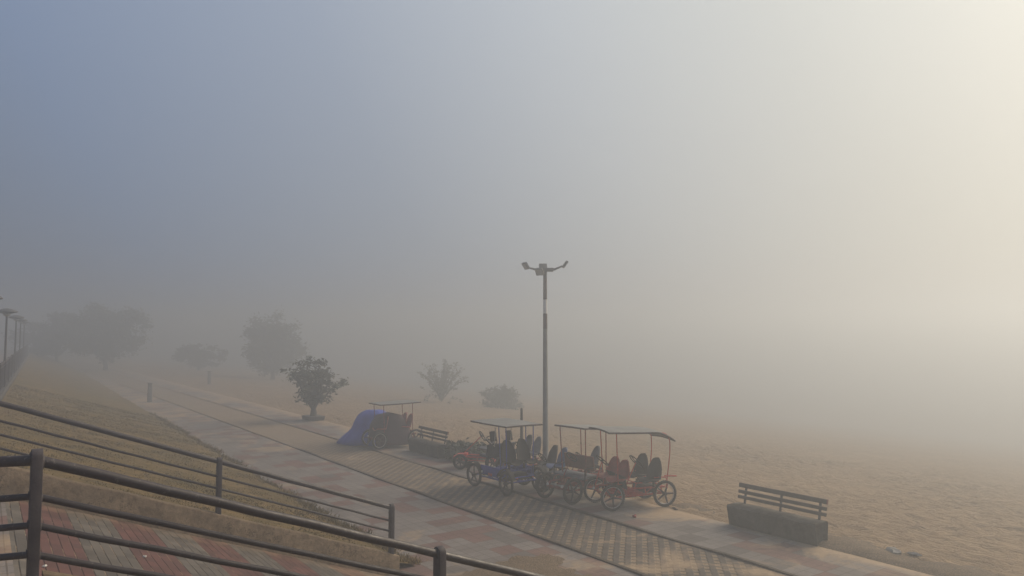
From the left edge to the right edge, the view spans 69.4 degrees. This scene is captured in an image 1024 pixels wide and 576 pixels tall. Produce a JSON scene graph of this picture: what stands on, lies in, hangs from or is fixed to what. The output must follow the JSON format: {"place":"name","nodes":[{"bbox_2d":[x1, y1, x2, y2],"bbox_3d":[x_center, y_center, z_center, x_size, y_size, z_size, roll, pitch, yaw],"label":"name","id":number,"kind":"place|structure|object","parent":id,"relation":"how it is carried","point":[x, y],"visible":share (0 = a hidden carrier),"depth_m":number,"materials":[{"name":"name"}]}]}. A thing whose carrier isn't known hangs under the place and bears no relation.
{"place":"outdoors","nodes":[
{"label":"outdoors","id":0,"kind":"place"},
{"bbox_2d":[0,350,29,575],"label":"promenade","id":1,"kind":"structure","parent":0,"point":[6,567],"depth_m":7.50,"materials":[{"name":"brick"}]},
{"bbox_2d":[8,315,24,371],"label":"promenade lamp","id":2,"kind":"object","parent":1,"relation":"on","point":[15,318],"visible":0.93,"depth_m":40.18,"materials":[{"name":"metal"}]},
{"bbox_2d":[18,318,27,365],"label":"promenade lamp","id":3,"kind":"object","parent":1,"relation":"on","point":[20,321],"visible":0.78,"depth_m":48.22,"materials":[{"name":"metal"}]},
{"bbox_2d":[22,321,29,360],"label":"promenade lamp","id":4,"kind":"object","parent":1,"relation":"on","point":[24,323],"visible":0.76,"depth_m":57.51,"materials":[{"name":"metal"}]},
{"bbox_2d":[5,501,383,575],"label":"ramp","id":5,"kind":"structure","parent":0,"point":[80,548],"depth_m":9.18,"materials":[{"name":"tile"}]},
{"bbox_2d":[42,570,76,575],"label":"ramp wall","id":6,"kind":"structure","parent":5,"relation":"on","point":[47,573],"depth_m":4.71,"materials":[{"name":"beige concrete"}]},
{"bbox_2d":[0,448,544,575],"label":"handrail","id":7,"kind":"object","parent":6,"relation":"on","point":[37,461],"visible":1,"depth_m":4.95,"materials":[{"name":"metal"}]},
{"bbox_2d":[0,467,399,575],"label":"ramp wall","id":8,"kind":"structure","parent":5,"relation":"on","point":[14,480],"depth_m":10.86,"materials":[{"name":"grey concrete"}]},
{"bbox_2d":[0,401,394,553],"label":"handrail","id":9,"kind":"object","parent":8,"relation":"on","point":[219,461],"visible":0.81,"depth_m":11.02,"materials":[{"name":"metal"}]},
{"bbox_2d":[0,353,422,564],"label":"grass bank","id":10,"kind":"structure","parent":0,"point":[39,373],"depth_m":20.82,"materials":[{"name":"plant"}]},
{"bbox_2d":[0,344,30,400],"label":"fence","id":11,"kind":"object","parent":10,"relation":"on","point":[8,364],"visible":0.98,"depth_m":34.49,"materials":[{"name":"metal"}]},
{"bbox_2d":[0,308,17,385],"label":"promenade lamp","id":12,"kind":"object","parent":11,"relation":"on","point":[6,312],"visible":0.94,"depth_m":29.62,"materials":[{"name":"metal"}]},
{"bbox_2d":[76,368,638,575],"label":"path","id":13,"kind":"structure","parent":0,"point":[421,520],"depth_m":17.73,"materials":[{"name":"concrete"}]},
{"bbox_2d":[147,382,152,401],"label":"bollard","id":14,"kind":"object","parent":13,"relation":"on","point":[149,396],"visible":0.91,"depth_m":44.75,"materials":[{"name":"stone"}]},
{"bbox_2d":[259,435,650,575],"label":"kerb strip","id":15,"kind":"object","parent":13,"relation":"on","point":[523,531],"visible":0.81,"depth_m":16.40,"materials":[{"name":"grey concrete"}]},
{"bbox_2d":[447,553,591,575],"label":"sand drift","id":16,"kind":"object","parent":13,"relation":"on","point":[544,564],"visible":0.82,"depth_m":12.99,"materials":[{"name":"beige sand"}]},
{"bbox_2d":[48,356,787,575],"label":"cycle lane","id":17,"kind":"structure","parent":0,"point":[643,552],"depth_m":17.64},
{"bbox_2d":[59,356,932,575],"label":"beachside pavement","id":18,"kind":"structure","parent":0,"point":[792,556],"depth_m":16.13,"materials":[{"name":"concrete"}]},
{"bbox_2d":[302,414,324,420],"bbox_3d":[-9.509,6.233,35.399,0.791,0.250,1.034,3,-4,-35],"label":"planter","id":19,"kind":"object","parent":18,"relation":"on","point":[313,418],"visible":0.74,"depth_m":35.05,"materials":[{"name":"concrete"}]},
{"bbox_2d":[280,355,349,415],"bbox_3d":[-9.550,4.743,35.617,3.381,2.980,2.817,3,-4,-35],"label":"planter tree","id":20,"kind":"object","parent":19,"relation":"in","point":[312,396],"visible":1,"depth_m":35.29,"materials":[{"name":"green plant"}]},
{"bbox_2d":[336,409,385,445],"bbox_3d":[-5.421,5.242,28.178,2.378,1.237,2.058,-1,-4,14],"label":"tarpaulin","id":21,"kind":"object","parent":18,"relation":"on","point":[352,436],"visible":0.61,"depth_m":27.49,"materials":[{"name":"blue plastic"}]},
{"bbox_2d":[361,400,422,449],"bbox_3d":[-4.386,4.985,27.160,2.024,1.623,1.112,2,-4,-33],"label":"pedal cart","id":22,"kind":"object","parent":18,"relation":"on","point":[385,429],"visible":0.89,"depth_m":26.78,"materials":[{"name":"red paint"}]},
{"bbox_2d":[408,426,448,457],"bbox_3d":[-2.878,5.276,25.357,0.504,0.875,2.089,2,-4,-34],"label":"park bench","id":23,"kind":"object","parent":18,"relation":"on","point":[430,448],"visible":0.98,"depth_m":25.19,"materials":[{"name":"grey concrete"}]},
{"bbox_2d":[453,431,498,468],"bbox_3d":[-1.043,4.964,22.782,1.512,1.121,0.885,-1,-4,9],"label":"pedal kart","id":24,"kind":"object","parent":18,"relation":"on","point":[463,457],"visible":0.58,"depth_m":22.52,"materials":[{"name":"red paint"}]},
{"bbox_2d":[466,418,546,495],"bbox_3d":[-0.164,4.452,19.728,1.181,1.765,2.185,3,-4,-35],"label":"pedal cart","id":25,"kind":"object","parent":18,"relation":"on","point":[518,470],"visible":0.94,"depth_m":19.48,"materials":[{"name":"blue paint"}]},
{"bbox_2d":[495,435,553,470],"bbox_3d":[0.371,4.947,21.991,1.512,1.058,1.163,2,-4,-31],"label":"pedal kart","id":26,"kind":"object","parent":18,"relation":"on","point":[537,444],"visible":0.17,"depth_m":22.05,"materials":[{"name":"red paint"}]},
{"bbox_2d":[519,445,568,491],"bbox_3d":[0.992,4.818,19.920,1.512,1.058,1.166,2,-4,-27],"label":"pedal kart","id":27,"kind":"object","parent":18,"relation":"on","point":[549,462],"visible":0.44,"depth_m":19.96,"materials":[{"name":"blue plastic"}]},
{"bbox_2d":[522,260,567,481],"bbox_3d":[0.890,2.333,20.955,1.324,6.243,0.953,3,-4,-35],"label":"lamp post","id":28,"kind":"object","parent":18,"relation":"on","point":[543,269],"visible":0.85,"depth_m":20.90,"materials":[{"name":"grey metal"}]},
{"bbox_2d":[536,424,612,504],"bbox_3d":[1.671,4.371,18.706,1.994,1.800,1.090,3,-5,-41],"label":"pedal cart","id":29,"kind":"object","parent":18,"relation":"on","point":[576,481],"visible":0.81,"depth_m":18.53,"materials":[{"name":"red paint"}]},
{"bbox_2d":[556,446,605,482],"bbox_3d":[2.014,4.825,20.036,1.512,1.058,0.882,2,-4,-23],"label":"pedal kart","id":30,"kind":"object","parent":18,"relation":"on","point":[595,451],"visible":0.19,"depth_m":20.22,"materials":[{"name":"red paint"}]},
{"bbox_2d":[385,454,797,575],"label":"kerb strip","id":31,"kind":"object","parent":18,"relation":"on","point":[660,535],"visible":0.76,"depth_m":15.74,"materials":[{"name":"grey concrete"}]},
{"bbox_2d":[583,426,676,510],"bbox_3d":[2.861,4.293,17.850,2.019,1.849,1.240,1,-4,-18],"label":"pedal cart","id":32,"kind":"object","parent":18,"relation":"on","point":[617,474],"visible":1,"depth_m":17.67,"materials":[{"name":"red paint"}]},
{"bbox_2d":[727,482,827,546],"bbox_3d":[5.442,4.648,15.262,0.504,0.875,2.089,3,-4,-35],"label":"park bench","id":33,"kind":"object","parent":18,"relation":"on","point":[797,528],"visible":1,"depth_m":15.10,"materials":[{"name":"concrete"}]},
{"bbox_2d":[0,341,1023,575],"bbox_3d":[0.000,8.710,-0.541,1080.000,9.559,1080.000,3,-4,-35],"label":"beach","id":34,"kind":"structure","parent":0,"point":[922,454],"depth_m":70.46,"materials":[{"name":"beige sand"}]},
{"bbox_2d":[1,311,86,361],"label":"broad tree","id":35,"kind":"object","parent":34,"relation":"on","point":[43,341],"visible":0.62,"depth_m":88.10,"materials":[{"name":"green plant"}]},
{"bbox_2d":[55,300,153,370],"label":"broad tree","id":36,"kind":"object","parent":34,"relation":"on","point":[103,333],"visible":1,"depth_m":84.23,"materials":[{"name":"green plant"}]},
{"bbox_2d":[171,343,228,370],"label":"tree","id":37,"kind":"object","parent":34,"relation":"on","point":[194,355],"visible":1,"depth_m":93.17,"materials":[{"name":"green plant"}]},
{"bbox_2d":[207,371,210,383],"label":"bollard","id":38,"kind":"object","parent":34,"relation":"on","point":[209,378],"visible":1,"depth_m":60.52,"materials":[{"name":"concrete"}]},
{"bbox_2d":[240,305,310,379],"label":"round tree","id":39,"kind":"object","parent":34,"relation":"on","point":[278,348],"visible":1,"depth_m":79.40,"materials":[{"name":"green plant"}]},
{"bbox_2d":[417,359,468,403],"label":"shrub","id":40,"kind":"object","parent":34,"relation":"on","point":[442,390],"visible":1,"depth_m":56.49,"materials":[{"name":"green plant"}]},
{"bbox_2d":[439,438,475,461],"bbox_3d":[-1.738,5.418,24.213,1.447,0.923,1.262,3,-4,-35],"label":"plant","id":41,"kind":"object","parent":34,"relation":"on","point":[452,450],"visible":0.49,"depth_m":24.16,"materials":[{"name":"green plant"}]},
{"bbox_2d":[464,438,487,459],"bbox_3d":[-1.017,5.495,24.598,1.372,0.875,1.557,3,-4,-35],"label":"plant","id":42,"kind":"object","parent":34,"relation":"on","point":[475,449],"visible":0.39,"depth_m":24.53,"materials":[{"name":"green plant"}]},
{"bbox_2d":[478,384,524,409],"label":"shrub","id":43,"kind":"object","parent":34,"relation":"on","point":[503,396],"visible":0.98,"depth_m":56.42,"materials":[{"name":"green plant"}]},
{"bbox_2d":[520,408,522,437],"bbox_3d":[0.301,4.707,23.183,0.101,1.880,0.102,3,-4,-35],"label":"wooden stake","id":44,"kind":"object","parent":34,"relation":"on","point":[521,418],"visible":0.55,"depth_m":23.18,"materials":[{"name":"brown wood"}]},
{"bbox_2d":[419,437,650,497],"bbox_3d":[-1.484,5.656,25.405,1.680,0.100,16.380,3,-4,-35],"label":"sand drift","id":45,"kind":"object","parent":34,"relation":"on","point":[527,463],"visible":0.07,"depth_m":23.52,"materials":[{"name":"beige sand"}]},
{"bbox_2d":[671,503,1004,575],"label":"sand drift","id":46,"kind":"object","parent":34,"relation":"on","point":[856,547],"visible":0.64,"depth_m":13.49,"materials":[{"name":"beige sand"}]},
{"bbox_2d":[885,547,901,553],"bbox_3d":[7.140,4.916,13.849,0.231,0.123,0.414,0,-4,4],"label":"stone","id":47,"kind":"object","parent":46,"relation":"on","point":[894,550],"visible":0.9,"depth_m":13.75,"materials":[{"name":"grey stone"}]},
{"bbox_2d":[907,552,921,555],"bbox_3d":[7.421,4.912,13.680,0.290,0.073,0.127,-3,-4,36],"label":"stone","id":48,"kind":"object","parent":34,"relation":"on","point":[914,553],"visible":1,"depth_m":13.64,"materials":[{"name":"grey stone"}]},
{"bbox_2d":[0,0,1023,354],"label":"sky","id":49,"kind":"structure","parent":0,"point":[793,175],"materials":[{"name":"grey"}]}
]}

